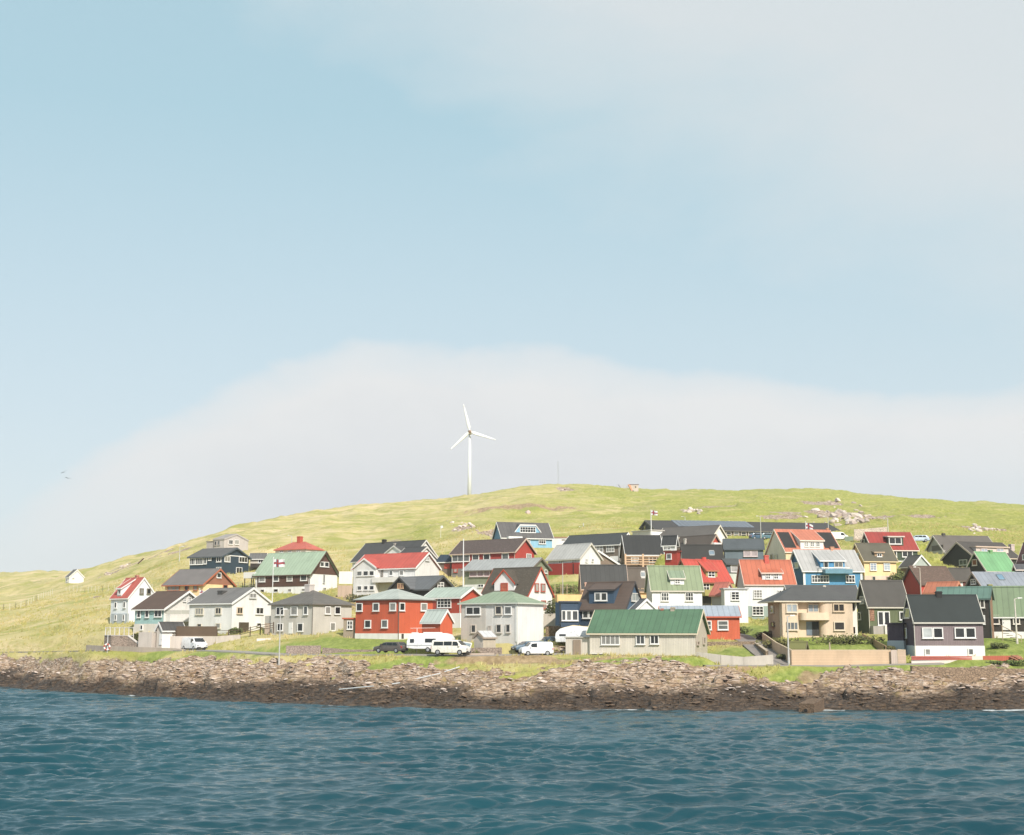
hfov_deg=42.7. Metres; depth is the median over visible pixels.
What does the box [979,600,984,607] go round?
window
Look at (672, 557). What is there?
shed
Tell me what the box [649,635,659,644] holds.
window
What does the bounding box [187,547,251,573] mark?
house
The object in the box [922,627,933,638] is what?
window
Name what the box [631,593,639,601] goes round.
window
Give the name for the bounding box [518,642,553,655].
delivery van
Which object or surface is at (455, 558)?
window
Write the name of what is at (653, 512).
flagpole
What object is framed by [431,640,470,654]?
minibus
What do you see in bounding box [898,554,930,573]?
outbuilding
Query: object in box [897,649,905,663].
board fence
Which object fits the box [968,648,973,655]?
window
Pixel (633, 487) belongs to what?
hilltop cabin
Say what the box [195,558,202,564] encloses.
window
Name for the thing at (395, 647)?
estate car
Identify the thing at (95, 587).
wire fence
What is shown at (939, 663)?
promenade road
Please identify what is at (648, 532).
outbuilding
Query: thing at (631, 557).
window
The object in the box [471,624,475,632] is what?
window
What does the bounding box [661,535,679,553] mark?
house
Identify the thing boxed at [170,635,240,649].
retaining wall
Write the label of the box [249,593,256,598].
window
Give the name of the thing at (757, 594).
window
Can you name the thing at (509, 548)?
house
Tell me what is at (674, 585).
house
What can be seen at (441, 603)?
window
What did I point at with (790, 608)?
window
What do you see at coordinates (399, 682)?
drain pipe
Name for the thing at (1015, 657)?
fishing net ball
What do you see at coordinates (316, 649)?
wall
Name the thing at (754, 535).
parked car
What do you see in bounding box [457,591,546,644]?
house
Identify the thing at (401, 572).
window
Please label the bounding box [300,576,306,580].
window
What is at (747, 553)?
window
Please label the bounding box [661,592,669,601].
window
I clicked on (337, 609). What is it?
window
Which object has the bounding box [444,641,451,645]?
side window
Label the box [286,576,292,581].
window
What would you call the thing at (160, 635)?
door
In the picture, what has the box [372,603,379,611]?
window
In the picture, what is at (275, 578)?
window
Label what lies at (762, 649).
garden wall
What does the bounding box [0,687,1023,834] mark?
sea
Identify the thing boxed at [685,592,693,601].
window
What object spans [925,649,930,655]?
window
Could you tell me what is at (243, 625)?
garage door
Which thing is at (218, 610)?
window
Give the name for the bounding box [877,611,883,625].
window
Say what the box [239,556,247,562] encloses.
window
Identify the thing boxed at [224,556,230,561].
window
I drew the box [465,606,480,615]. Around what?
window
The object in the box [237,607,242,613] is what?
window
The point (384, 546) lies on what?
house
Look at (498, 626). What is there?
window
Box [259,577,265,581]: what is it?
window
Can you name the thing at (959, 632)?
window
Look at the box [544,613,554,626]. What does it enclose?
garden wall
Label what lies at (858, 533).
wall
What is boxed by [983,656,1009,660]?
fence
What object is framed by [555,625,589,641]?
caravan
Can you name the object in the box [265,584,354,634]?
house
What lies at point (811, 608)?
window
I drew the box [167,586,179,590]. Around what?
window
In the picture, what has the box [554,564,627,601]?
house
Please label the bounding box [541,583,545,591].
window
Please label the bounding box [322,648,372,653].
wall
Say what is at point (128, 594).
house
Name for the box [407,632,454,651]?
caravan
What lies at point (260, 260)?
sky
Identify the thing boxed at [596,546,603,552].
window
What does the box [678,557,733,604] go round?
house
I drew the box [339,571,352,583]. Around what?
garden wall
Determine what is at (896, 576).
bush
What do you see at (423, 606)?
window
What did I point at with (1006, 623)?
door
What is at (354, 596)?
bush
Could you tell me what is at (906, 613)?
window
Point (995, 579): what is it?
house
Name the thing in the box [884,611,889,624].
window
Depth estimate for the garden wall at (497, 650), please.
174.71 m
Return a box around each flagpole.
[272,557,284,601]
[463,539,463,586]
[651,510,657,534]
[805,521,812,528]
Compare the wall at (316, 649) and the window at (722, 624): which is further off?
the wall at (316, 649)
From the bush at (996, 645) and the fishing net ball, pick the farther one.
the bush at (996, 645)
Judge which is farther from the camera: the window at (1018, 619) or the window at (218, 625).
the window at (218, 625)
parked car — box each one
[749,533,767,539]
[760,533,771,538]
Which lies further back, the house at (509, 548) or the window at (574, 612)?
the house at (509, 548)
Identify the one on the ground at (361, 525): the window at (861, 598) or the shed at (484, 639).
the shed at (484, 639)
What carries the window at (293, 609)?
in the house at (309, 610)
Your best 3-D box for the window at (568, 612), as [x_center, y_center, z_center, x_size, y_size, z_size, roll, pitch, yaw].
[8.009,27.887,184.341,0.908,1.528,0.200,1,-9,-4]
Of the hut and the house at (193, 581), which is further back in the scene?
the hut
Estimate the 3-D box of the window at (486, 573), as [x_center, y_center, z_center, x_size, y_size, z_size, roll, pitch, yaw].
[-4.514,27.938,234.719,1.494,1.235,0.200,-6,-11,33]
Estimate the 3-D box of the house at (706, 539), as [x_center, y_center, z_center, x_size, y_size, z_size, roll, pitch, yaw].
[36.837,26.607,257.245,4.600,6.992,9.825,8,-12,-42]
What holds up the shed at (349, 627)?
on the ground at (361, 525)
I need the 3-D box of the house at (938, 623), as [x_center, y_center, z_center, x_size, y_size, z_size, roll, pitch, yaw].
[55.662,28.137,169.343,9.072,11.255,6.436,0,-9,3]
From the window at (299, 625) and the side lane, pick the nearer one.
the side lane
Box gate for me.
[891,650,897,663]
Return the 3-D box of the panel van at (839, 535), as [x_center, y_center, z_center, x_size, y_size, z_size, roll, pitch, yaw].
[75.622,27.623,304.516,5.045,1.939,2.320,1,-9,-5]
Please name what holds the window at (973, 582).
in the house at (995, 579)
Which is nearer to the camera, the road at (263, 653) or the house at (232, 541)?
the road at (263, 653)
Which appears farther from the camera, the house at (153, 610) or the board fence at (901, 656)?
the house at (153, 610)
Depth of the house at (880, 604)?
190.03 m
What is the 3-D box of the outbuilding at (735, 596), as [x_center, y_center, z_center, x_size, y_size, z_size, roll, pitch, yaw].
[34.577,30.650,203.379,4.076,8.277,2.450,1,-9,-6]
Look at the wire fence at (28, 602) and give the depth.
333.07 m
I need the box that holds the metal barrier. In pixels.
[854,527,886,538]
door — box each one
[159,634,162,644]
[239,622,248,631]
[265,623,269,633]
[288,623,292,633]
[444,564,449,568]
[573,640,580,654]
[812,622,818,635]
[1002,618,1010,629]
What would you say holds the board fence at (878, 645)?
on the ground at (361, 525)
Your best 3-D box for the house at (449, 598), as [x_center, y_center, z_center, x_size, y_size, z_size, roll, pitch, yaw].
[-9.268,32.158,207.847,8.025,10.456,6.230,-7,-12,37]
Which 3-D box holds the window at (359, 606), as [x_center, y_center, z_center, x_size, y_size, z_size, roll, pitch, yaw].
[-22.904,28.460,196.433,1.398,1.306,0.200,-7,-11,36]
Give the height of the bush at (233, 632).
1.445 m
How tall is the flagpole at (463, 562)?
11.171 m
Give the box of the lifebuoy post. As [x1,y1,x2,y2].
[103,638,110,651]
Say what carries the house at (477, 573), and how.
on the ground at (361, 525)
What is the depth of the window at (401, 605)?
192.41 m
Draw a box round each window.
[153,610,161,617]
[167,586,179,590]
[190,558,194,564]
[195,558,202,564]
[195,608,203,614]
[214,607,221,614]
[215,623,220,628]
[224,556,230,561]
[236,567,241,572]
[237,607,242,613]
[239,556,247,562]
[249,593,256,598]
[255,607,263,614]
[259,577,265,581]
[273,576,278,581]
[275,607,283,615]
[277,623,282,630]
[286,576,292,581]
[290,606,297,615]
[297,623,303,631]
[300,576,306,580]
[303,606,307,614]
[324,606,330,614]
[330,622,335,630]
[334,606,340,614]
[346,621,352,629]
[355,603,362,611]
[364,620,370,628]
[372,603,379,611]
[381,620,387,627]
[389,603,395,610]
[399,570,403,575]
[399,603,404,610]
[420,603,426,611]
[437,582,443,586]
[437,599,450,607]
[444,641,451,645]
[452,555,469,561]
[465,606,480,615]
[469,572,476,576]
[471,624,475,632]
[472,554,478,559]
[477,571,483,576]
[483,554,489,558]
[484,571,489,576]
[495,606,501,614]
[496,624,501,632]
[502,553,508,558]
[504,606,511,614]
[505,624,510,632]
[534,583,538,591]
[539,539,545,543]
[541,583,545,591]
[562,610,565,620]
[566,610,571,620]
[572,610,577,620]
[582,612,588,618]
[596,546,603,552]
[601,635,619,644]
[606,546,613,551]
[631,557,638,563]
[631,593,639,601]
[636,635,644,644]
[649,557,658,563]
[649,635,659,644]
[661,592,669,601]
[666,553,671,559]
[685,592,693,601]
[703,584,709,589]
[707,621,711,629]
[717,620,728,629]
[730,565,737,572]
[731,591,739,600]
[743,550,750,556]
[751,550,757,556]
[752,606,763,615]
[753,590,762,598]
[770,605,773,613]
[786,604,797,612]
[786,622,798,630]
[794,562,798,568]
[807,604,818,612]
[811,575,828,582]
[833,603,844,611]
[834,622,844,630]
[845,575,854,582]
[859,596,864,603]
[870,563,876,570]
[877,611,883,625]
[883,563,890,570]
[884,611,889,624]
[899,611,902,620]
[902,551,912,556]
[903,608,910,618]
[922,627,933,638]
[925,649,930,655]
[933,627,943,638]
[954,627,965,638]
[959,559,967,565]
[965,627,976,638]
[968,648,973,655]
[970,579,976,584]
[972,559,977,565]
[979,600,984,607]
[993,618,999,624]
[1013,618,1020,624]
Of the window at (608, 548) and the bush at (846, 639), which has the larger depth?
the window at (608, 548)
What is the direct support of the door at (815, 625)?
in the apartment house at (816, 611)
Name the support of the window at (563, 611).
in the house at (611, 595)
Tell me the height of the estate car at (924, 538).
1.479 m
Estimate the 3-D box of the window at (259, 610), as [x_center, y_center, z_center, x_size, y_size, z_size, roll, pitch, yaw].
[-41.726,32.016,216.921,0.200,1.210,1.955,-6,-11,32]
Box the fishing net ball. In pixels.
[1009,655,1023,660]
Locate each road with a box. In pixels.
[0,650,570,656]
[703,662,943,666]
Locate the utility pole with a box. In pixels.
[562,563,562,593]
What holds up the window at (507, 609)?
in the house at (511, 617)
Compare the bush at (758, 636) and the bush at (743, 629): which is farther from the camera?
the bush at (743, 629)
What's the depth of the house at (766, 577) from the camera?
212.15 m
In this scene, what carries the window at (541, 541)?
in the house at (538, 535)
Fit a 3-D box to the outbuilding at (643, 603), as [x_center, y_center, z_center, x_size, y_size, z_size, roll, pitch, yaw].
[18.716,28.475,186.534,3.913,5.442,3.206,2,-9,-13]
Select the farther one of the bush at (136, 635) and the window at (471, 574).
the window at (471, 574)
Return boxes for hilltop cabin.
[628,484,638,490]
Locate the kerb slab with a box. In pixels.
[465,653,494,654]
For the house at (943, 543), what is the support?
on the ground at (361, 525)
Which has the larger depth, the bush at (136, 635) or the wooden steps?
the bush at (136, 635)
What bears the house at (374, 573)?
on the ground at (361, 525)
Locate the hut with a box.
[65,569,84,582]
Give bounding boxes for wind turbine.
[450,404,495,494]
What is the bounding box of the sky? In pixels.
[0,0,1023,571]
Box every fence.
[3,590,52,610]
[66,585,152,591]
[105,627,133,637]
[176,626,216,635]
[216,622,273,636]
[762,633,890,664]
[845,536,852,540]
[862,633,885,649]
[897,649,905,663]
[911,656,982,663]
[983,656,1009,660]
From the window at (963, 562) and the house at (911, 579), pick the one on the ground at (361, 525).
the house at (911, 579)
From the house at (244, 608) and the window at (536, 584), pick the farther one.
the house at (244, 608)
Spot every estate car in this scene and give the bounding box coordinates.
[373,642,407,652]
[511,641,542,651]
[542,636,554,641]
[913,535,929,541]
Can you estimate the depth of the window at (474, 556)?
255.80 m
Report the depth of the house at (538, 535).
287.24 m
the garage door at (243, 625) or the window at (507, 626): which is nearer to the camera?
the window at (507, 626)
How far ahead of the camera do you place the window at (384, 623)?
193.06 m
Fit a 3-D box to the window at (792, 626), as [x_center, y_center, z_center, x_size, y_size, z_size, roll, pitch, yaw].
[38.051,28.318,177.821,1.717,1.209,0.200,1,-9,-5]
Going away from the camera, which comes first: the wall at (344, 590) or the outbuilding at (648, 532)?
the wall at (344, 590)
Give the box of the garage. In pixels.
[154,622,184,647]
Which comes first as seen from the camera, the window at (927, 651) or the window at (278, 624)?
the window at (927, 651)
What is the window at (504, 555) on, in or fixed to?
in the house at (509, 548)
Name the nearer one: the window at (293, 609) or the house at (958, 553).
the window at (293, 609)
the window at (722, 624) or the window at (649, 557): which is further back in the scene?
the window at (649, 557)
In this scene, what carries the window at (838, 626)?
in the apartment house at (816, 611)
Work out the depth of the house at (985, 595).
181.06 m
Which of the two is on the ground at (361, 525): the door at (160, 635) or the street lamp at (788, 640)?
the street lamp at (788, 640)
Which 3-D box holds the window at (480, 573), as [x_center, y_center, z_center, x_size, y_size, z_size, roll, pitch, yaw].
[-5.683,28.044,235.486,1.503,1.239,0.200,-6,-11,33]
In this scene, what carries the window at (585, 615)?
in the house at (611, 595)
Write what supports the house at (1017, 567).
on the ground at (361, 525)
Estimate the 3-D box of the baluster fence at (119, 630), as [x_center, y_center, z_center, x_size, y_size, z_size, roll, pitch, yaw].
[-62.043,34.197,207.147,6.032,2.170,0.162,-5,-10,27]
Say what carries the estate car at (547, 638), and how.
on the ground at (361, 525)
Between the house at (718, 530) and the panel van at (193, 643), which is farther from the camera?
the house at (718, 530)
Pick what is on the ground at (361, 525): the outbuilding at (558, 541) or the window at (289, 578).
the outbuilding at (558, 541)
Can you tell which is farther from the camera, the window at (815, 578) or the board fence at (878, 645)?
the window at (815, 578)
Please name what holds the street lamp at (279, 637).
on the ground at (361, 525)
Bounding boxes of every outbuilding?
[420,609,454,633]
[552,537,566,547]
[597,550,619,563]
[629,598,657,608]
[631,529,664,534]
[709,582,732,604]
[719,588,748,622]
[885,623,906,655]
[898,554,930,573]
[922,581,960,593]
[948,567,970,585]
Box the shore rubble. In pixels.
[0,656,1023,707]
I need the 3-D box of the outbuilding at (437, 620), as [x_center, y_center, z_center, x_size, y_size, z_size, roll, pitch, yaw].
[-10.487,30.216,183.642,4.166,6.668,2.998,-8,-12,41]
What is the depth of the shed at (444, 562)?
260.98 m
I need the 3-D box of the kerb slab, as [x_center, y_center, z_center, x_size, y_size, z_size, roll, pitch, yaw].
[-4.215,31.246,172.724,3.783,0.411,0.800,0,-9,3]
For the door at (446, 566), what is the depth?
260.78 m
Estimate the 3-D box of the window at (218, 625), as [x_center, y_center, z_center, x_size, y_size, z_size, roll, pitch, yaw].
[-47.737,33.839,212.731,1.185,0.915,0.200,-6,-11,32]
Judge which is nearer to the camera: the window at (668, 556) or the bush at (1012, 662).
the bush at (1012, 662)
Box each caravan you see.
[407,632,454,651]
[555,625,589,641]
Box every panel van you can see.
[181,637,207,649]
[832,532,847,539]
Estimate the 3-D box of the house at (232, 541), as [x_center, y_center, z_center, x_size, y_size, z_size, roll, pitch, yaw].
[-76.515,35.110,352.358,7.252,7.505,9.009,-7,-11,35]
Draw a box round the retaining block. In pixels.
[138,632,156,646]
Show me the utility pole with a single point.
(562, 578)
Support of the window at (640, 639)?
in the bungalow
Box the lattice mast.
[557,461,558,483]
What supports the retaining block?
on the ground at (361, 525)
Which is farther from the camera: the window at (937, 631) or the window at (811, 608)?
the window at (811, 608)
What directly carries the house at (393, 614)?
on the ground at (361, 525)
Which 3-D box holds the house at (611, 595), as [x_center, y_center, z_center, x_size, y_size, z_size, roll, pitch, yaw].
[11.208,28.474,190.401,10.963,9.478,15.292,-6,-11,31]
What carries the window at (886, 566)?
in the house at (878, 560)
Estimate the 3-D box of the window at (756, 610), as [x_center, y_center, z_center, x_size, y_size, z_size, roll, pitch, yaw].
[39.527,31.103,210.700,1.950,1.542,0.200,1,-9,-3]
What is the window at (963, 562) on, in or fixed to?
in the house at (958, 553)
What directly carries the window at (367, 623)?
in the house at (393, 614)
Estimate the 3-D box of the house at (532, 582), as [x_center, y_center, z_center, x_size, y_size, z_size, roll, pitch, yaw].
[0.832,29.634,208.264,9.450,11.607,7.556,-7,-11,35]
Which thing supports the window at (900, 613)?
in the house at (880, 604)
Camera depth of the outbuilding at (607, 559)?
256.59 m
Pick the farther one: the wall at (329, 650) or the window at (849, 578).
the window at (849, 578)
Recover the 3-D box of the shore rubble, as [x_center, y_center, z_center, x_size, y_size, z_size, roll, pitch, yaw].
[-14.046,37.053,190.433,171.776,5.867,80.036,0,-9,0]
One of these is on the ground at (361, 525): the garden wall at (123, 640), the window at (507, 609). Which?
the garden wall at (123, 640)
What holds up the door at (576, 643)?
in the bungalow
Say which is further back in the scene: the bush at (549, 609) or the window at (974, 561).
the window at (974, 561)
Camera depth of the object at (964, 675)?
157.95 m
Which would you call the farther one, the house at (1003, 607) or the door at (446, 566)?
the door at (446, 566)
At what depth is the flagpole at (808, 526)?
274.89 m
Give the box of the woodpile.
[553,645,565,652]
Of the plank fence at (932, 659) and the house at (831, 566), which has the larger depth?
the house at (831, 566)
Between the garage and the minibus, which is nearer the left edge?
the garage
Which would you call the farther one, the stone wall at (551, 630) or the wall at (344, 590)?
the wall at (344, 590)
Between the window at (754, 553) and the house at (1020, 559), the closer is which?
the house at (1020, 559)
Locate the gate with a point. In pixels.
(894, 657)
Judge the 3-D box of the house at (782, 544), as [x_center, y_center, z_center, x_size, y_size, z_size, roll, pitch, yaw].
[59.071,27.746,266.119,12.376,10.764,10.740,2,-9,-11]
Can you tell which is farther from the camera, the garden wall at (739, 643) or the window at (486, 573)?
the window at (486, 573)
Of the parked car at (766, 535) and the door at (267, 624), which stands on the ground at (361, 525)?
the parked car at (766, 535)
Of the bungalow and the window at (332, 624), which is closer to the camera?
the bungalow
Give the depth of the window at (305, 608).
203.54 m
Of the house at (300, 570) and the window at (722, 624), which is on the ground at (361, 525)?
the house at (300, 570)
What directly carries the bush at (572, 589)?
on the ground at (361, 525)
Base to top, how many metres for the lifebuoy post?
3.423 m
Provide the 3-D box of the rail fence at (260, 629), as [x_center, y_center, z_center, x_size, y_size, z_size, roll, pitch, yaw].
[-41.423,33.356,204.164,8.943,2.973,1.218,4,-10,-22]
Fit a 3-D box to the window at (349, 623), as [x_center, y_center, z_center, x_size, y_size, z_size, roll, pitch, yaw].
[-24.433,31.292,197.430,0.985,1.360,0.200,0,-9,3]
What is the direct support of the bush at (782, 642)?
on the ground at (361, 525)
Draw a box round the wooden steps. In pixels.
[1000,625,1021,642]
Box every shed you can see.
[342,618,355,637]
[436,555,451,576]
[472,631,497,647]
[663,550,681,564]
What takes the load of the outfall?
on the ground at (361, 525)
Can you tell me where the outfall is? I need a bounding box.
[799,698,824,712]
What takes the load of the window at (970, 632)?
in the house at (938, 623)
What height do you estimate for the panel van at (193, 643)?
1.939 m
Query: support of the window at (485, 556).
in the house at (509, 548)
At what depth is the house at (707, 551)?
240.19 m
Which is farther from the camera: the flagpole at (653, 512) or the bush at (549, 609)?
the flagpole at (653, 512)
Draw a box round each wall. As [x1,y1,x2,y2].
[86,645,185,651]
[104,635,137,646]
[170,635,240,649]
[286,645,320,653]
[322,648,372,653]
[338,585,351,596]
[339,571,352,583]
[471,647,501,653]
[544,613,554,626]
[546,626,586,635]
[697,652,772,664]
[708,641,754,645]
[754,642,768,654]
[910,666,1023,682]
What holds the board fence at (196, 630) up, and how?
on the retaining wall at (175, 641)
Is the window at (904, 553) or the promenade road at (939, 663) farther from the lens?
the window at (904, 553)
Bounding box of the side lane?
[734,634,790,664]
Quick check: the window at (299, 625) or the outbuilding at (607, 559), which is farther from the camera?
the outbuilding at (607, 559)
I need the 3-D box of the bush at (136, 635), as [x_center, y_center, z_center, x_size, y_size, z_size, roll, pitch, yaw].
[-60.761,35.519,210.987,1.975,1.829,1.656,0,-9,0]
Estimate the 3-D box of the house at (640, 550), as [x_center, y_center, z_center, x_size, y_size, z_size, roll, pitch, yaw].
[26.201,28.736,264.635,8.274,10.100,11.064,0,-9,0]
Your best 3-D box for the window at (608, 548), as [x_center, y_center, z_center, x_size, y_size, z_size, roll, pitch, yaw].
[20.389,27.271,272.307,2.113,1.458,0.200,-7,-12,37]
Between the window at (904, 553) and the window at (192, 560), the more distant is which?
the window at (192, 560)
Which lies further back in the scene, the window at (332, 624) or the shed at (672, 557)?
the shed at (672, 557)
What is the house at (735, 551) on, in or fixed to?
on the ground at (361, 525)
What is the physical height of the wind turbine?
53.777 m
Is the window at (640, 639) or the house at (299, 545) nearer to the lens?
the window at (640, 639)
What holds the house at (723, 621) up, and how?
on the ground at (361, 525)
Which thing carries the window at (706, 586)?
in the house at (713, 572)
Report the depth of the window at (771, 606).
182.68 m
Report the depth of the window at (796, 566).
228.01 m
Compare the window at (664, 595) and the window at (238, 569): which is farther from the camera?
the window at (238, 569)
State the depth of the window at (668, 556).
238.02 m
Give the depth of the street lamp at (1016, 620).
175.79 m
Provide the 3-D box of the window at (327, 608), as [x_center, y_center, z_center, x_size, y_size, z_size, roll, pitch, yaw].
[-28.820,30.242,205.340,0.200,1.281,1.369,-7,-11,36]
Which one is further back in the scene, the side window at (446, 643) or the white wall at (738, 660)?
the side window at (446, 643)
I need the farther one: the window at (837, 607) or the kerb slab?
the window at (837, 607)
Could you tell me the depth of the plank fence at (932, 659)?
163.72 m
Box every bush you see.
[131,632,138,640]
[229,627,242,633]
[345,594,369,601]
[543,600,554,616]
[551,584,579,592]
[740,626,752,633]
[755,630,771,639]
[755,637,803,647]
[775,654,785,659]
[809,633,886,644]
[883,645,895,649]
[887,572,903,579]
[986,659,1023,664]
[990,642,1009,648]
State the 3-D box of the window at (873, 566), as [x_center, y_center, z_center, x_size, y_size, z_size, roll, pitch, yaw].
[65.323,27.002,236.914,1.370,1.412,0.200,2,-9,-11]
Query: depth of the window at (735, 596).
202.70 m
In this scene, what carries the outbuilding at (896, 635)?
on the ground at (361, 525)
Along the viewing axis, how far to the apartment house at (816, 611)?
178.93 m
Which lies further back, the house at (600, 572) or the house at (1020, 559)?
the house at (1020, 559)
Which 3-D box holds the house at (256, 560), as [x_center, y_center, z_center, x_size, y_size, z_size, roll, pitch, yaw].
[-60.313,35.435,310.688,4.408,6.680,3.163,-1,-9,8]
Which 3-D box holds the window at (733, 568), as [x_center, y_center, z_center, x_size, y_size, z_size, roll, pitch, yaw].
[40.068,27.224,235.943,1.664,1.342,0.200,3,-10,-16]
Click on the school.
(740, 528)
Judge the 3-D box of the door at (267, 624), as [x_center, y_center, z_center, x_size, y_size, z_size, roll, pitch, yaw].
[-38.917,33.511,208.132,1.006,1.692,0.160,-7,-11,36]
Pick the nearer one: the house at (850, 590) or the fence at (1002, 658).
the fence at (1002, 658)
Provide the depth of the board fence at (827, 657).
164.87 m
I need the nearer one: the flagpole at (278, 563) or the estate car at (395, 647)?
the estate car at (395, 647)
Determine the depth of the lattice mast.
663.83 m
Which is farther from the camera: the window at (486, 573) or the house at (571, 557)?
the house at (571, 557)
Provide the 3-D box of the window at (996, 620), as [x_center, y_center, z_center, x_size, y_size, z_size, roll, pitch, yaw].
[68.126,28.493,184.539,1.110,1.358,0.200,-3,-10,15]
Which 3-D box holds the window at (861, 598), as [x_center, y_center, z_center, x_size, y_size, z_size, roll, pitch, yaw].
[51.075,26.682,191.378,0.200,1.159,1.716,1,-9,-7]
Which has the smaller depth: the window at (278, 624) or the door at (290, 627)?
the door at (290, 627)
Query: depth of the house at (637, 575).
228.21 m
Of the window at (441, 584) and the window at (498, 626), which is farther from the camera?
the window at (441, 584)
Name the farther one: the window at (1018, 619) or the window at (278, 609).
the window at (278, 609)
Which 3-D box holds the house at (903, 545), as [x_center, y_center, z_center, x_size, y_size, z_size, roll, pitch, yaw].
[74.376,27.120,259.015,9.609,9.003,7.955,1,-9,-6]
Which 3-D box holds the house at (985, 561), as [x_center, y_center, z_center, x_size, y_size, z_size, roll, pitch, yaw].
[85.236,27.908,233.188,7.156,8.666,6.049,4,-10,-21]
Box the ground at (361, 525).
[0,484,1023,711]
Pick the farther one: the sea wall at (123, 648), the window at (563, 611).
the sea wall at (123, 648)
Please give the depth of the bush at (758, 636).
183.18 m
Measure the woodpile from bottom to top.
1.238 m
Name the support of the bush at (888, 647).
on the ground at (361, 525)
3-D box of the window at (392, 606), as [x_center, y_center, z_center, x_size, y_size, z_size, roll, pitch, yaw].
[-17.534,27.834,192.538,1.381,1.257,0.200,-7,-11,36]
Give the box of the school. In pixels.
[639,520,840,535]
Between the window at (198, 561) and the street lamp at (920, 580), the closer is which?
the street lamp at (920, 580)
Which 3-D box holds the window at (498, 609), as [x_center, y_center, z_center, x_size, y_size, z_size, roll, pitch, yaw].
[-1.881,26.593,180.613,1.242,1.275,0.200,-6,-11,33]
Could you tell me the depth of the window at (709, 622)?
184.20 m
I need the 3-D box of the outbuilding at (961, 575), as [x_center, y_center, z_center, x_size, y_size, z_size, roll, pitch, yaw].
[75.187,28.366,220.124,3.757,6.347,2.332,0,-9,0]
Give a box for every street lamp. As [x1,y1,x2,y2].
[278,608,285,664]
[787,615,794,664]
[914,566,921,593]
[1014,597,1021,643]
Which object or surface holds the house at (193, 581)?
on the ground at (361, 525)
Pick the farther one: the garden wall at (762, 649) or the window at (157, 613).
the window at (157, 613)
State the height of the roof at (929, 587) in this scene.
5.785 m
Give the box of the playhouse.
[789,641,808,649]
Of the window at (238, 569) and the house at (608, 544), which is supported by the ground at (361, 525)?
the house at (608, 544)
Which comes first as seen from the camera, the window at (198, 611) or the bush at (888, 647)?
the bush at (888, 647)
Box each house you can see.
[109,575,154,623]
[131,590,196,632]
[161,568,236,595]
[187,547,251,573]
[187,587,272,633]
[206,534,248,550]
[243,551,338,593]
[249,553,267,569]
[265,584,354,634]
[273,536,324,552]
[350,539,437,566]
[351,552,441,595]
[352,589,436,638]
[388,575,454,595]
[424,587,481,627]
[449,538,536,577]
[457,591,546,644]
[461,557,551,592]
[481,566,554,618]
[492,522,553,547]
[545,543,602,574]
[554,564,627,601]
[555,581,640,626]
[562,532,629,563]
[619,535,663,566]
[627,567,645,597]
[644,565,703,607]
[658,605,741,639]
[660,525,727,547]
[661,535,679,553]
[677,534,721,550]
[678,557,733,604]
[680,544,723,559]
[721,538,764,583]
[735,555,796,618]
[757,586,860,637]
[764,528,840,559]
[783,585,857,598]
[790,548,864,587]
[852,543,898,579]
[856,580,906,633]
[860,532,919,561]
[902,566,955,593]
[902,591,984,655]
[925,533,991,553]
[936,586,994,637]
[940,541,1017,566]
[964,572,1023,585]
[966,550,1013,571]
[992,586,1023,638]
[1012,564,1023,571]
[1016,542,1023,563]
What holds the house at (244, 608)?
on the ground at (361, 525)
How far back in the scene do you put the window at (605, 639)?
172.41 m
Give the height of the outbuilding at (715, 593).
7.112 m
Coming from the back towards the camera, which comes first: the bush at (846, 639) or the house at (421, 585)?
the house at (421, 585)
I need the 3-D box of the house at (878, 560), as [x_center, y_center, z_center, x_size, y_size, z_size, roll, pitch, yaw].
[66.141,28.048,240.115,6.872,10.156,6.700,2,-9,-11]
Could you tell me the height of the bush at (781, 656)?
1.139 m
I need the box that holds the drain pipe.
[339,666,459,689]
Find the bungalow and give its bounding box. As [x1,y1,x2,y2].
[564,607,710,655]

